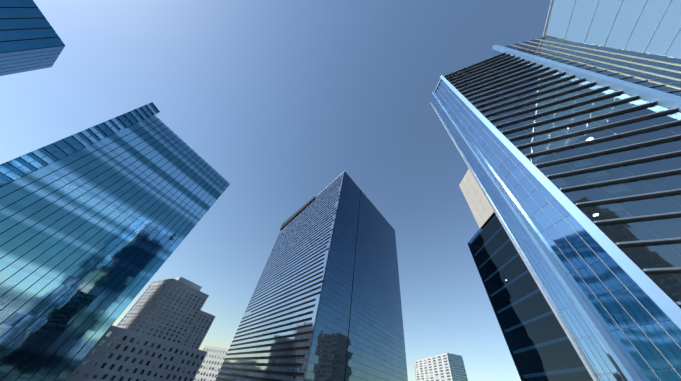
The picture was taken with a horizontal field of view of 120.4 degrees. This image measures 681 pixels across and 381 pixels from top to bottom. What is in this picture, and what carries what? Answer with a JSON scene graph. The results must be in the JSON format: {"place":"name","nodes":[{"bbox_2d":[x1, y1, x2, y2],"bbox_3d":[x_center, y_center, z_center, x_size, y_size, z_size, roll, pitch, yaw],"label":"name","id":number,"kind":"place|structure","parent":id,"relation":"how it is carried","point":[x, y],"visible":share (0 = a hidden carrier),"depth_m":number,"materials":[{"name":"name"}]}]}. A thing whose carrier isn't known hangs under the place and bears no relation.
{"place":"outdoors","nodes":[
{"label":"outdoors","id":0,"kind":"place"},
{"bbox_2d":[194,345,228,380],"bbox_3d":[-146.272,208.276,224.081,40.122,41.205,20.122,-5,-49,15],"label":"white block","id":1,"kind":"structure","parent":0,"point":[211,364],"depth_m":221.58,"materials":[{"name":"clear concrete"}]},
{"bbox_2d":[0,0,550,380],"label":"sky","id":2,"kind":"structure","parent":0,"point":[281,98],"materials":[{"name":"blue"}]},
{"bbox_2d":[414,353,467,380],"bbox_3d":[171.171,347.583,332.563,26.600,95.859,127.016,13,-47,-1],"label":"white block","id":3,"kind":"structure","parent":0,"point":[446,367],"depth_m":327.91,"materials":[{"name":"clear concrete"}]},
{"label":"ground","id":4,"kind":"structure","parent":0,"visible":0},
{"bbox_2d":[0,0,64,75],"bbox_3d":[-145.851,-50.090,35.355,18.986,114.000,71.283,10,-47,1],"label":"tower","id":5,"kind":"structure","parent":4,"relation":"on","point":[30,40],"depth_m":83.44,"materials":[{"name":"blue glass"}]},
{"bbox_2d":[0,102,229,380],"bbox_3d":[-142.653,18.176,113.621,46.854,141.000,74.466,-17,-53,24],"label":"tower","id":6,"kind":"structure","parent":4,"relation":"on","point":[99,222],"depth_m":95.63,"materials":[{"name":"blue glass"}]},
{"bbox_2d":[65,277,215,380],"bbox_3d":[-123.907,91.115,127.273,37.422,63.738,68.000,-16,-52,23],"label":"building","id":7,"kind":"structure","parent":4,"relation":"on","point":[159,331],"depth_m":121.58,"materials":[{"name":"grey concrete"}]},
{"bbox_2d":[215,171,407,380],"bbox_3d":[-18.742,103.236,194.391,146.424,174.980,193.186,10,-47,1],"label":"tower","id":8,"kind":"structure","parent":4,"relation":"on","point":[324,304],"depth_m":136.65,"materials":[{"name":"blue glass"}]},
{"bbox_2d":[467,213,592,380],"bbox_3d":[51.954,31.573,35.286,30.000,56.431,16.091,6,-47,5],"label":"wing","id":9,"kind":"structure","parent":4,"relation":"on","point":[540,345],"depth_m":40.66,"materials":[{"name":"glass"}]},
{"bbox_2d":[459,168,494,228],"bbox_3d":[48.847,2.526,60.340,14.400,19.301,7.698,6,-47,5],"label":"building","id":10,"kind":"structure","parent":9,"relation":"on","point":[481,208],"depth_m":59.44,"materials":[{"name":"beige concrete"}]},
{"bbox_2d":[431,37,680,380],"bbox_3d":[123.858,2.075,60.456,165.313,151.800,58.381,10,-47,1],"label":"tower","id":11,"kind":"structure","parent":4,"relation":"on","point":[569,151],"depth_m":39.31,"materials":[{"name":"blue glass"}]},
{"bbox_2d":[543,0,680,58],"bbox_3d":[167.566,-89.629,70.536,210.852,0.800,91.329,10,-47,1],"label":"skyscraper","id":12,"kind":"structure","parent":11,"relation":"attached to","point":[649,26],"depth_m":90.21,"materials":[{"name":"blue glass"}]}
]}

